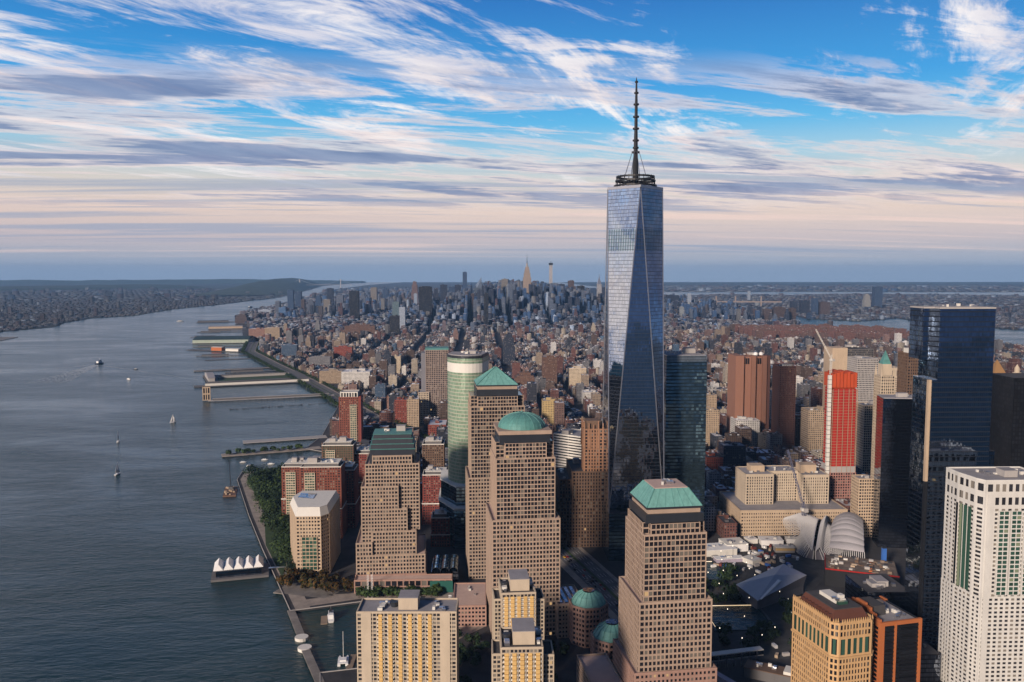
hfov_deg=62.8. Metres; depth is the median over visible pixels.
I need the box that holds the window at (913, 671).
[899,670,916,674]
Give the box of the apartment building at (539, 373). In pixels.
[536,369,541,376]
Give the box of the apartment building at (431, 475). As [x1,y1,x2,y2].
[422,465,446,524]
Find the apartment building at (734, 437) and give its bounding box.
[725,432,741,442]
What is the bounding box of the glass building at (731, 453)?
[718,441,745,465]
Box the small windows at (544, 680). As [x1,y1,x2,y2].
[509,675,551,681]
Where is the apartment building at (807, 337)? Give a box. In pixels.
[804,335,811,344]
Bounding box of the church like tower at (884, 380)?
[871,351,894,477]
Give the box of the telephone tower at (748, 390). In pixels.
[727,352,770,432]
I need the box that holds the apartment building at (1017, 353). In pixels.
[1012,351,1021,356]
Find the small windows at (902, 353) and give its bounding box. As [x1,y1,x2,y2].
[898,353,917,394]
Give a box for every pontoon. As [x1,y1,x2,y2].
[321,616,326,624]
[346,654,356,668]
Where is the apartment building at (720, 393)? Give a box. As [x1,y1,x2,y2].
[717,389,725,400]
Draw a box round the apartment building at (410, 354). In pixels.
[407,349,414,363]
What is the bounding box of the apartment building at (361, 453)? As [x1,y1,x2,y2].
[354,446,369,502]
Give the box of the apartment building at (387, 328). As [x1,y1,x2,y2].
[385,324,388,337]
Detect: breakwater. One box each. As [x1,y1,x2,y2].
[287,609,308,641]
[298,644,324,681]
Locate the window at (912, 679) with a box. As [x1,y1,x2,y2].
[899,678,915,681]
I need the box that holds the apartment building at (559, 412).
[554,398,563,430]
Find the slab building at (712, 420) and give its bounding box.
[706,407,718,445]
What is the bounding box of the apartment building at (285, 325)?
[284,323,287,335]
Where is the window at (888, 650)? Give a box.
[884,648,898,651]
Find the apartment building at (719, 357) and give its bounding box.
[715,354,722,360]
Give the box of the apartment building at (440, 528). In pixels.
[430,507,449,546]
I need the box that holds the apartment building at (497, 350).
[494,346,500,360]
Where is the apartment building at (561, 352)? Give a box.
[558,349,564,356]
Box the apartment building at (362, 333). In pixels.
[360,330,364,337]
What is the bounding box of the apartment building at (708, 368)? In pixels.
[707,362,710,374]
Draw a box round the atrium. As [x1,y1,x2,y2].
[431,554,458,583]
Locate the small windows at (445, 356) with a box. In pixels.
[419,354,447,421]
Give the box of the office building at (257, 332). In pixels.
[248,327,264,337]
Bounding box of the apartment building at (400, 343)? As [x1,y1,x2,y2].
[397,340,403,347]
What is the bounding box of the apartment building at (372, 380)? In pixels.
[369,372,376,390]
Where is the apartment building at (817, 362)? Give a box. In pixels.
[811,360,819,366]
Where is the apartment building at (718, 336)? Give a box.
[716,334,720,341]
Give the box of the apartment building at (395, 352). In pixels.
[392,349,398,355]
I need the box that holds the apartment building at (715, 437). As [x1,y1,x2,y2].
[710,432,722,448]
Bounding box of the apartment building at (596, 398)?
[591,392,600,405]
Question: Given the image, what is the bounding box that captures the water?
[0,282,1023,681]
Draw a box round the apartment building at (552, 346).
[550,340,555,352]
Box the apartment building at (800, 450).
[793,447,809,458]
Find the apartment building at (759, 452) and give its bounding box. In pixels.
[753,447,765,460]
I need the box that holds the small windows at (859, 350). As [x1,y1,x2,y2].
[855,350,872,356]
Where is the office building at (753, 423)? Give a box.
[730,416,759,445]
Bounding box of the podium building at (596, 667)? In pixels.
[577,653,622,681]
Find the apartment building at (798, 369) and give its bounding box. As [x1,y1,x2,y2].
[795,364,800,376]
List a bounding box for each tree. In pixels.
[242,464,257,476]
[245,479,262,486]
[248,474,267,484]
[249,471,264,478]
[249,482,258,490]
[251,464,265,471]
[252,482,268,490]
[252,493,262,501]
[254,497,280,511]
[258,514,274,524]
[259,469,273,476]
[259,477,277,487]
[260,482,281,490]
[260,491,276,502]
[261,515,283,528]
[264,502,281,514]
[266,472,276,479]
[267,497,281,508]
[268,483,281,492]
[268,511,289,524]
[268,519,283,531]
[269,538,290,555]
[270,531,282,542]
[271,511,289,529]
[271,528,288,536]
[274,522,289,533]
[274,531,289,543]
[274,544,291,564]
[275,575,285,585]
[281,574,294,585]
[284,556,292,568]
[284,562,295,572]
[284,567,297,578]
[292,569,301,579]
[297,572,311,579]
[298,576,308,582]
[300,581,308,587]
[308,578,320,589]
[315,568,327,577]
[318,579,332,591]
[326,579,339,592]
[328,573,340,581]
[338,581,343,590]
[341,580,353,591]
[356,589,361,595]
[361,589,370,597]
[369,589,374,596]
[374,585,383,590]
[374,589,381,597]
[382,587,390,595]
[393,588,401,595]
[427,586,435,590]
[432,582,442,592]
[432,590,440,596]
[459,641,464,653]
[459,653,463,665]
[459,674,471,681]
[461,646,474,661]
[464,632,481,641]
[473,638,490,649]
[559,640,569,654]
[709,592,719,603]
[711,577,723,586]
[714,622,731,634]
[716,568,733,581]
[718,591,729,602]
[719,633,730,645]
[721,582,738,594]
[722,561,740,572]
[730,592,742,601]
[739,637,759,647]
[745,623,762,637]
[755,619,772,628]
[756,627,774,641]
[770,625,780,636]
[778,597,788,608]
[781,611,792,626]
[783,598,792,611]
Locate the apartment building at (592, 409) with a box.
[589,406,597,417]
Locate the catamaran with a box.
[337,654,348,666]
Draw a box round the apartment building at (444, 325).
[442,321,445,330]
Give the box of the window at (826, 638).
[825,635,827,651]
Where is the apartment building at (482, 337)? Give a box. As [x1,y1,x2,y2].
[480,334,484,342]
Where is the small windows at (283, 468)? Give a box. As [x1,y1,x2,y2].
[283,468,298,513]
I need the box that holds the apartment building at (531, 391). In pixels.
[527,381,536,405]
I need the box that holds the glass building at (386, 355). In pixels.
[381,348,391,364]
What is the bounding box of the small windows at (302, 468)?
[302,468,340,537]
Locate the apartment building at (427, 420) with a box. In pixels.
[424,415,431,430]
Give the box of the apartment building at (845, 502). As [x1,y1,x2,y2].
[834,498,850,511]
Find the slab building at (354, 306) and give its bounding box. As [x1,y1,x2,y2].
[349,290,359,320]
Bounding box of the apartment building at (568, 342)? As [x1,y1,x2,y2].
[565,337,571,348]
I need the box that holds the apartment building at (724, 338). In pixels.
[721,334,727,344]
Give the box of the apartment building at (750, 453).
[746,444,755,460]
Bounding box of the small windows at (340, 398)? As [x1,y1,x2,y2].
[340,398,357,440]
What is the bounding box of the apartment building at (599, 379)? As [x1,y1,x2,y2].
[597,374,602,387]
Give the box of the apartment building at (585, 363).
[582,360,588,369]
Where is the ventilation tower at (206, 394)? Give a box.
[202,386,210,400]
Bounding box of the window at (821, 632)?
[821,632,822,648]
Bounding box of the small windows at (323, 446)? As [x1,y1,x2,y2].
[323,446,351,460]
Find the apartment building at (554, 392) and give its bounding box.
[549,386,558,398]
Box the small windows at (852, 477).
[851,477,872,535]
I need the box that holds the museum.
[736,564,806,608]
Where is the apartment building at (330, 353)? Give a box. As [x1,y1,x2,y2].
[327,351,334,358]
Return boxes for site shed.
[707,542,736,556]
[713,555,742,562]
[718,537,748,551]
[742,554,761,565]
[743,535,757,543]
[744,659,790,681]
[751,551,759,556]
[758,535,783,545]
[773,543,794,552]
[784,536,796,542]
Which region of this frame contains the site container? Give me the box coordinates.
[782,652,789,656]
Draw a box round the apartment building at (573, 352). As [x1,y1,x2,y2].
[570,345,575,361]
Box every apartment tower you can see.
[339,390,362,441]
[356,590,458,681]
[491,617,553,681]
[492,569,544,639]
[771,363,795,448]
[849,596,921,681]
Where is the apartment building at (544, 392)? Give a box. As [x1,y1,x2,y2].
[541,387,547,400]
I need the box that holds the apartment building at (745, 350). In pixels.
[743,348,750,352]
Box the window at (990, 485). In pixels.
[989,484,992,491]
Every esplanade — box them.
[240,473,309,608]
[297,593,361,606]
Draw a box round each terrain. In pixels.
[0,282,362,331]
[0,337,17,340]
[562,282,1023,291]
[682,294,1018,329]
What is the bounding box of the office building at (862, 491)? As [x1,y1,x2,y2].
[850,474,873,536]
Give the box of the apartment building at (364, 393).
[361,390,368,401]
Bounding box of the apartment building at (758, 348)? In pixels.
[755,345,762,351]
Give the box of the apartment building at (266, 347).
[264,342,269,352]
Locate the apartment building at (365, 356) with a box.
[363,353,367,359]
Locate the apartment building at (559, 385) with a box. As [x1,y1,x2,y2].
[556,382,562,388]
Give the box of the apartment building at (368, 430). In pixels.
[363,423,389,439]
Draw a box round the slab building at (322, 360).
[309,356,331,366]
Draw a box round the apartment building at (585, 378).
[581,373,588,385]
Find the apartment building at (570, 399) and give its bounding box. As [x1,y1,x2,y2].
[566,394,573,407]
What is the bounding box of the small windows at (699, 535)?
[619,512,713,681]
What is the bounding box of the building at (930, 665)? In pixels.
[920,639,940,681]
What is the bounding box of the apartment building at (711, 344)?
[708,339,713,349]
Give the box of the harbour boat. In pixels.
[327,608,334,622]
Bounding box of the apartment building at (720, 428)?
[719,423,721,434]
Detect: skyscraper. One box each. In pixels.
[474,278,481,292]
[523,263,530,293]
[549,263,552,283]
[597,278,601,296]
[602,77,663,560]
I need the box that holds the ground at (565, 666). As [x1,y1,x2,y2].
[235,282,941,681]
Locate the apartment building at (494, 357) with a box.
[492,354,496,361]
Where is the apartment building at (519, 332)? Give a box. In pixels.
[517,327,521,336]
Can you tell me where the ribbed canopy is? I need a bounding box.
[828,512,864,557]
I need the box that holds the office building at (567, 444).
[553,428,580,466]
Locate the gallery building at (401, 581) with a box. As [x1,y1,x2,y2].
[354,573,452,592]
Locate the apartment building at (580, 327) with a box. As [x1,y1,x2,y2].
[578,324,582,332]
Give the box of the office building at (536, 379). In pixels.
[535,376,541,392]
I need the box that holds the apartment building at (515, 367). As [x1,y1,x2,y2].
[512,361,519,378]
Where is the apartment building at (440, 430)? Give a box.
[437,424,445,438]
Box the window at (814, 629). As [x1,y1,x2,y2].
[813,627,815,642]
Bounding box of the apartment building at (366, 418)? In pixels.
[363,416,368,423]
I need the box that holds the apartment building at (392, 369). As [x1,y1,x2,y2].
[388,364,395,375]
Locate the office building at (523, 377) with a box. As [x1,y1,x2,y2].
[514,370,534,384]
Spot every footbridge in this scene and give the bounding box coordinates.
[711,646,763,667]
[717,671,735,681]
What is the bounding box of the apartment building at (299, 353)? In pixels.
[296,350,302,355]
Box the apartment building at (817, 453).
[811,449,822,458]
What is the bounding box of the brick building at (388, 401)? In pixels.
[387,392,392,409]
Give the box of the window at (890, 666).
[883,664,898,668]
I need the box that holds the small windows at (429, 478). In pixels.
[424,478,439,502]
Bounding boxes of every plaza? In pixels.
[273,580,344,597]
[326,589,484,638]
[706,538,867,659]
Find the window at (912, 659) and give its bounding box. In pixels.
[899,658,916,661]
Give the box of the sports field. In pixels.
[218,373,291,380]
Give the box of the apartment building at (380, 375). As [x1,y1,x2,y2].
[377,371,384,383]
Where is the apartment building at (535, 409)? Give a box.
[532,404,538,415]
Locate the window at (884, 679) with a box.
[883,676,897,680]
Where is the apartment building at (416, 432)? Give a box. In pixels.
[406,427,419,451]
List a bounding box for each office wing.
[438,469,465,548]
[988,449,994,466]
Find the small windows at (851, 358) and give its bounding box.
[848,358,877,400]
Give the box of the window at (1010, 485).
[1009,484,1012,491]
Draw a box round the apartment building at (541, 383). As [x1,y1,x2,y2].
[538,377,545,396]
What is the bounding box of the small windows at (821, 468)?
[821,468,850,498]
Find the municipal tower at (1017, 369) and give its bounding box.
[1012,364,1021,372]
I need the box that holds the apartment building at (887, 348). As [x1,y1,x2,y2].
[883,345,891,353]
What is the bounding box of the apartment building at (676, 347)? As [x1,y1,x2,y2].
[673,342,678,350]
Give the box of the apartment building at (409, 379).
[406,377,412,382]
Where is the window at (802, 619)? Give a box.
[802,619,803,634]
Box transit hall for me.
[783,513,842,559]
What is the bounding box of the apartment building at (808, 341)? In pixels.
[805,338,811,345]
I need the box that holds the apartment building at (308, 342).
[305,335,311,346]
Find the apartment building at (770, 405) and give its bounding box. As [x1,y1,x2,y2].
[769,390,771,417]
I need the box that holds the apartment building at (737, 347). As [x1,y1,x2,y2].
[734,342,741,353]
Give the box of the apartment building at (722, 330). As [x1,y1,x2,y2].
[721,326,724,334]
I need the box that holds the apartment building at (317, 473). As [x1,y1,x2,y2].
[300,456,346,537]
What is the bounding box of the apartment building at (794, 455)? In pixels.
[785,449,798,459]
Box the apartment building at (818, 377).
[814,373,822,381]
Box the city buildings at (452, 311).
[0,279,1023,530]
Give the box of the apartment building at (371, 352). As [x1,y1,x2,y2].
[368,348,375,359]
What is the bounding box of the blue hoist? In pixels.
[881,546,886,560]
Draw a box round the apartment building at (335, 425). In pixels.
[332,419,338,434]
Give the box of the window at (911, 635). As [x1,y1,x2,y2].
[900,634,917,637]
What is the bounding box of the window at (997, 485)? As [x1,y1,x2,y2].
[996,484,999,491]
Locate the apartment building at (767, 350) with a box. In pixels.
[764,347,771,358]
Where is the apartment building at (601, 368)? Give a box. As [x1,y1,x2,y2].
[599,358,603,374]
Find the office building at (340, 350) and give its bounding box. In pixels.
[334,345,353,358]
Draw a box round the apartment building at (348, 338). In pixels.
[346,334,350,342]
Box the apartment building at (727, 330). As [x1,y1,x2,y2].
[725,327,729,335]
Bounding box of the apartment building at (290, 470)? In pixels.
[281,456,307,515]
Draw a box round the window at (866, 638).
[865,637,867,651]
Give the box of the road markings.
[371,414,618,602]
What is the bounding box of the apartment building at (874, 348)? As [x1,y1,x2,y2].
[867,345,876,356]
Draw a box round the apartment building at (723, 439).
[717,437,725,446]
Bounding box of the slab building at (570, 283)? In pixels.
[568,280,575,289]
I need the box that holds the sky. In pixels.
[0,0,1023,281]
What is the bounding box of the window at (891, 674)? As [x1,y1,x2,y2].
[883,672,897,676]
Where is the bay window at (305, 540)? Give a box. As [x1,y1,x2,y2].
[301,537,317,569]
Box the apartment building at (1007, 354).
[1002,352,1010,357]
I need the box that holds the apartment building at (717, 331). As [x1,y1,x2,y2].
[714,329,720,337]
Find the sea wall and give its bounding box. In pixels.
[237,407,420,681]
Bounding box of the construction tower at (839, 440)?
[820,369,857,499]
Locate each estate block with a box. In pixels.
[738,326,745,334]
[743,326,754,333]
[747,328,756,335]
[752,328,761,336]
[755,329,766,338]
[763,330,775,337]
[774,329,785,337]
[779,330,791,337]
[785,332,797,337]
[799,332,811,337]
[813,331,825,339]
[815,332,827,337]
[826,331,836,337]
[834,332,844,338]
[841,332,854,340]
[858,332,871,339]
[875,333,888,338]
[884,332,895,339]
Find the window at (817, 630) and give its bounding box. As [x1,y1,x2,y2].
[817,630,818,645]
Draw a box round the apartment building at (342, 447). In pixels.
[322,434,356,461]
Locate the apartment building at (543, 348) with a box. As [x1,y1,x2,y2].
[541,343,546,354]
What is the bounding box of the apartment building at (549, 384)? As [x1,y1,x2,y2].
[546,378,553,392]
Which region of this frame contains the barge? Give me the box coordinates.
[223,462,237,496]
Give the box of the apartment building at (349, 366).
[346,362,352,368]
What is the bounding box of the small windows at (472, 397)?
[470,395,523,577]
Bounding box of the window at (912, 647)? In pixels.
[900,646,917,649]
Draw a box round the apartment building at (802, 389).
[796,381,809,397]
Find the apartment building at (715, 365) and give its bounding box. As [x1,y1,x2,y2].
[711,363,719,367]
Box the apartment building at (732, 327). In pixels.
[729,324,734,332]
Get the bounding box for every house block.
[338,383,344,391]
[365,395,372,405]
[370,398,374,407]
[708,387,716,392]
[715,509,723,530]
[719,413,726,424]
[773,444,787,456]
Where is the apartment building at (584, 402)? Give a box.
[583,396,589,409]
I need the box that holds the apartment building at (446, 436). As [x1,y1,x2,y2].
[444,430,447,444]
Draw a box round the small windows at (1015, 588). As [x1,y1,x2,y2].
[1014,565,1023,594]
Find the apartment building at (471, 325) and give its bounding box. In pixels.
[470,322,473,330]
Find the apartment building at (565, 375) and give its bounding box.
[563,373,567,383]
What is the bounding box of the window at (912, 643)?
[900,642,917,645]
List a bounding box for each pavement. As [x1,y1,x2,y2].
[245,343,617,619]
[255,341,618,583]
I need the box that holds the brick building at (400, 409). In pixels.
[395,395,406,422]
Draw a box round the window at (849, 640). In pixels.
[847,639,850,653]
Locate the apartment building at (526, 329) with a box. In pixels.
[524,326,528,334]
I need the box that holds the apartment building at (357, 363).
[352,359,360,367]
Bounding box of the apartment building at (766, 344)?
[762,342,770,347]
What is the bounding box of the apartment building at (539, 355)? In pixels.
[536,352,542,363]
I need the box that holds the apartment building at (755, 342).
[752,340,758,345]
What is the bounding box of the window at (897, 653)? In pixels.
[884,652,898,655]
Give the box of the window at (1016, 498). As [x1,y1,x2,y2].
[1015,497,1018,504]
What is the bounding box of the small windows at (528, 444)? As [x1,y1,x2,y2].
[494,441,558,634]
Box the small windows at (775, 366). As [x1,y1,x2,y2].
[772,366,794,447]
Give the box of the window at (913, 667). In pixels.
[899,666,916,670]
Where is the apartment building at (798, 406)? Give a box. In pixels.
[795,401,807,411]
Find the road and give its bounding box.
[247,341,718,681]
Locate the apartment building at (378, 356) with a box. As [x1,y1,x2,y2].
[375,352,381,363]
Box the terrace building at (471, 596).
[453,582,485,626]
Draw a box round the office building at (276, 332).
[265,327,281,338]
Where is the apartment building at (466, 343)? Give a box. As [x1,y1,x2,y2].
[464,339,469,350]
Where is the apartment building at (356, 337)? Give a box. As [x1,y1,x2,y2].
[354,332,359,340]
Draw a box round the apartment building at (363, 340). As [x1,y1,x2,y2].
[361,338,366,343]
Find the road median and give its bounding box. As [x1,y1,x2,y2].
[250,341,618,600]
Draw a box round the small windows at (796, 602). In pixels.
[792,602,858,681]
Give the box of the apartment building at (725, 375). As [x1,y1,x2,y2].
[722,363,727,381]
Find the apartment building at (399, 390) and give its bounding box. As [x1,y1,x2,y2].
[392,388,403,397]
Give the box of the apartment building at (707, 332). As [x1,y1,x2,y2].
[704,329,710,335]
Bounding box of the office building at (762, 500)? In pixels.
[719,462,847,535]
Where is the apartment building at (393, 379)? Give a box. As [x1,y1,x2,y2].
[388,374,397,387]
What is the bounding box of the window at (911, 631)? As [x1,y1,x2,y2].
[900,630,917,633]
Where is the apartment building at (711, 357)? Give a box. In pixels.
[707,353,715,363]
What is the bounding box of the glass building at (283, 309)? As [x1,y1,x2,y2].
[279,306,286,315]
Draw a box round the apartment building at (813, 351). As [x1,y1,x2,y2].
[810,347,817,360]
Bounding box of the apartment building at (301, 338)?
[298,334,304,345]
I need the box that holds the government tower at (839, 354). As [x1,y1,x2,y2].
[822,344,873,406]
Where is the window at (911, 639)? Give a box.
[900,638,917,641]
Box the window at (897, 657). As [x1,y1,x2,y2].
[884,656,898,659]
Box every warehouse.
[258,309,273,311]
[319,368,343,382]
[341,368,372,387]
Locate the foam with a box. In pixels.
[17,365,183,382]
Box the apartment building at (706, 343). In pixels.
[702,340,708,348]
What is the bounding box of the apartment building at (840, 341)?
[836,338,843,346]
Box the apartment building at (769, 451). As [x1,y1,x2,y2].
[761,449,775,453]
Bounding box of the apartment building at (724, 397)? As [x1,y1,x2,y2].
[722,393,725,401]
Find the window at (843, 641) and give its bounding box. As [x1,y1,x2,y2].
[841,639,844,654]
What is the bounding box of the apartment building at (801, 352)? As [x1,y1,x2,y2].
[798,350,806,355]
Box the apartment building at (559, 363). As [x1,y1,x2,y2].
[557,354,562,373]
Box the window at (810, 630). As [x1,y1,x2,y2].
[809,625,811,639]
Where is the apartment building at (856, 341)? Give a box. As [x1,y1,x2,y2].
[852,338,859,345]
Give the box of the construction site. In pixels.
[824,553,899,587]
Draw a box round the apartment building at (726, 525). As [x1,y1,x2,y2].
[716,513,736,537]
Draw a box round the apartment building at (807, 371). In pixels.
[801,365,812,378]
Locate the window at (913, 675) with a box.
[899,674,915,678]
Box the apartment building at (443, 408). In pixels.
[439,399,447,420]
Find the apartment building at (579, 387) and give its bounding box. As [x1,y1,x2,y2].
[576,382,583,401]
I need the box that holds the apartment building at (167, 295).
[164,293,170,297]
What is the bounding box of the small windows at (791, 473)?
[720,473,840,534]
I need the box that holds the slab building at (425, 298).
[419,286,431,323]
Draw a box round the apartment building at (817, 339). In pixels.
[814,333,821,342]
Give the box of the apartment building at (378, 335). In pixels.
[377,331,380,342]
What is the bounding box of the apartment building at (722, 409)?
[717,406,726,412]
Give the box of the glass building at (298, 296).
[295,291,301,307]
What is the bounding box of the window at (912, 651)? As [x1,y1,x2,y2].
[900,650,916,653]
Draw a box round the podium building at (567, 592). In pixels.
[556,584,577,637]
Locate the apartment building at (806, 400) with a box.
[803,396,808,406]
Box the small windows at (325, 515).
[298,515,329,572]
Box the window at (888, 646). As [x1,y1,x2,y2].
[884,644,898,647]
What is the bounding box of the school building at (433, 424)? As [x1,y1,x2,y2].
[428,419,446,436]
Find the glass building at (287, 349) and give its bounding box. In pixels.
[281,343,298,355]
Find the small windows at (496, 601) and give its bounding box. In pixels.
[496,601,542,638]
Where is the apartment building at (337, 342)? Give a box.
[334,339,341,345]
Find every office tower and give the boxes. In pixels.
[355,424,426,575]
[418,346,448,422]
[447,349,488,483]
[465,366,524,578]
[486,410,559,635]
[555,417,602,546]
[613,478,716,681]
[664,347,706,511]
[791,588,873,681]
[845,573,905,609]
[847,356,878,401]
[854,400,872,474]
[891,366,896,394]
[897,348,918,394]
[905,303,995,651]
[989,373,1023,467]
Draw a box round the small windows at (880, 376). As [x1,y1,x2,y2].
[871,376,893,477]
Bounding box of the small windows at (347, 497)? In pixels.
[347,497,353,527]
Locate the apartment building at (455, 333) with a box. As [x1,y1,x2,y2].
[453,328,457,342]
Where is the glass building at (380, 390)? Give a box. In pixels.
[375,383,386,399]
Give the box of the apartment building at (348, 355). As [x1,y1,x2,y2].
[345,351,351,360]
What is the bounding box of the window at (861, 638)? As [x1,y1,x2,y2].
[859,637,862,652]
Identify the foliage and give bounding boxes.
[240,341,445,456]
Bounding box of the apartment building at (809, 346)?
[807,344,813,350]
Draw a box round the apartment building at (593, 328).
[591,322,595,330]
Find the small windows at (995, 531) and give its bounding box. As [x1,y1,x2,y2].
[940,496,1023,681]
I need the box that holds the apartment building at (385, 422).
[366,421,392,427]
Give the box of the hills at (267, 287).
[182,278,322,296]
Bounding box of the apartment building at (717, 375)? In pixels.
[715,370,718,382]
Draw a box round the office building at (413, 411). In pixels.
[407,395,419,426]
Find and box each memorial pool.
[706,560,729,580]
[712,604,778,630]
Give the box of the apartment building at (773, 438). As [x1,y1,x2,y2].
[766,431,782,449]
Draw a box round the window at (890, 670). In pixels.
[883,668,897,672]
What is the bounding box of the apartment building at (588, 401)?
[585,399,592,412]
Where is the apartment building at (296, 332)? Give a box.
[293,328,298,336]
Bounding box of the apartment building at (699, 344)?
[696,341,703,349]
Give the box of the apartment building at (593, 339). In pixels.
[591,333,596,344]
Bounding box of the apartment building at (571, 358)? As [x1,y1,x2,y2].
[567,355,574,361]
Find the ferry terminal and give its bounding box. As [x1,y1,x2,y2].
[211,554,286,582]
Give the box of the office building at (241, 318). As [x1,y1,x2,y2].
[235,313,249,323]
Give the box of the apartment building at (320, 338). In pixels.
[317,335,324,345]
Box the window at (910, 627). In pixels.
[901,625,917,629]
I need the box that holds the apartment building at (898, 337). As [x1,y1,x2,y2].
[894,332,901,342]
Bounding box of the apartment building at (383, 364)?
[379,357,387,377]
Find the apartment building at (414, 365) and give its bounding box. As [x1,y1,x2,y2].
[411,358,417,373]
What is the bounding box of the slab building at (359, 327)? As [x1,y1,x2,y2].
[341,323,379,334]
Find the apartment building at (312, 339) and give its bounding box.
[310,335,314,345]
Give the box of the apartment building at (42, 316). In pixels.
[40,313,44,319]
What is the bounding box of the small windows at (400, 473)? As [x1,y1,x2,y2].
[358,465,423,574]
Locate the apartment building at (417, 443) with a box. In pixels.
[413,434,418,451]
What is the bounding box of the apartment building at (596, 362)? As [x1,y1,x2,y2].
[593,358,600,367]
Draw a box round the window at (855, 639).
[853,638,856,653]
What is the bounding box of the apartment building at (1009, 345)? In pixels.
[1005,343,1013,348]
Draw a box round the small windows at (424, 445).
[424,445,442,468]
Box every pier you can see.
[189,347,240,351]
[192,336,255,343]
[194,367,269,371]
[194,378,310,387]
[196,320,234,322]
[196,354,246,356]
[197,331,244,332]
[197,345,234,346]
[202,371,308,382]
[208,325,245,328]
[208,393,333,401]
[221,446,320,457]
[225,369,275,372]
[243,435,326,443]
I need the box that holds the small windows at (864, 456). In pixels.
[854,404,871,474]
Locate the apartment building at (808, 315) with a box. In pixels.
[806,312,811,318]
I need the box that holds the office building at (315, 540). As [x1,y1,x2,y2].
[290,490,340,574]
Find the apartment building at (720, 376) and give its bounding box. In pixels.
[719,372,722,383]
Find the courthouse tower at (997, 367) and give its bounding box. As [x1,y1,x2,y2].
[993,360,1005,372]
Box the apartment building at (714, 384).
[710,380,718,386]
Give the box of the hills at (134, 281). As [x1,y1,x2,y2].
[0,279,366,283]
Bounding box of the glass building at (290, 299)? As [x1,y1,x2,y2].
[287,289,294,309]
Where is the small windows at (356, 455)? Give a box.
[356,455,367,502]
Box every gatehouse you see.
[569,587,607,647]
[590,619,617,663]
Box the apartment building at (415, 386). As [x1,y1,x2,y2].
[411,381,419,391]
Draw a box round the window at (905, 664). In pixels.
[899,662,916,666]
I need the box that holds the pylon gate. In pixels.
[367,576,372,597]
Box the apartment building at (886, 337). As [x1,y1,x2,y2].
[883,334,889,341]
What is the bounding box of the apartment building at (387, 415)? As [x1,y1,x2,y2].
[379,409,393,425]
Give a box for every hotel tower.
[503,332,514,364]
[872,392,911,547]
[938,466,1023,681]
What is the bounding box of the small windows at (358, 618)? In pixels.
[358,618,454,679]
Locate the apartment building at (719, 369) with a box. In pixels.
[715,367,723,372]
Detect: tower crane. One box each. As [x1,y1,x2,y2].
[787,449,808,529]
[815,329,834,374]
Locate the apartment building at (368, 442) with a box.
[357,440,371,444]
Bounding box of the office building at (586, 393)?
[582,389,597,403]
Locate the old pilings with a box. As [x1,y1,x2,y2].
[230,402,330,409]
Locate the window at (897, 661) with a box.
[884,660,898,663]
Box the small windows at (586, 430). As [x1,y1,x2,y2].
[561,430,602,546]
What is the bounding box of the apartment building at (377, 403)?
[374,397,381,411]
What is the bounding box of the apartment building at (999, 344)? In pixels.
[995,339,1002,349]
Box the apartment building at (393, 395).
[389,391,399,409]
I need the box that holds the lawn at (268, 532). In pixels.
[247,474,287,574]
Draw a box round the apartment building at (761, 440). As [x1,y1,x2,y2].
[758,431,766,448]
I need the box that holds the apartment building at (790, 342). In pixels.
[787,337,793,348]
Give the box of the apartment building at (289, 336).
[286,330,292,343]
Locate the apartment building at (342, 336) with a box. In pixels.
[339,331,345,344]
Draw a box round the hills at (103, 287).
[0,284,206,290]
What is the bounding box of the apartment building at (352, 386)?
[348,380,358,389]
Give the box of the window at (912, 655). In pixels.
[900,654,916,657]
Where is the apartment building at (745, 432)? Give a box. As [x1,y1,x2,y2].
[735,424,751,445]
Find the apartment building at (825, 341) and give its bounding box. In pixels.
[821,336,828,350]
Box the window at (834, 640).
[832,639,835,654]
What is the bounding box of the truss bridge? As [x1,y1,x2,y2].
[682,296,781,305]
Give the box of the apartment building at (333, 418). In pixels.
[330,413,338,435]
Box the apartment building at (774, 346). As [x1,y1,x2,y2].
[771,342,777,352]
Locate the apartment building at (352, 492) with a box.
[342,457,359,527]
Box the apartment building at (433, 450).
[422,432,444,500]

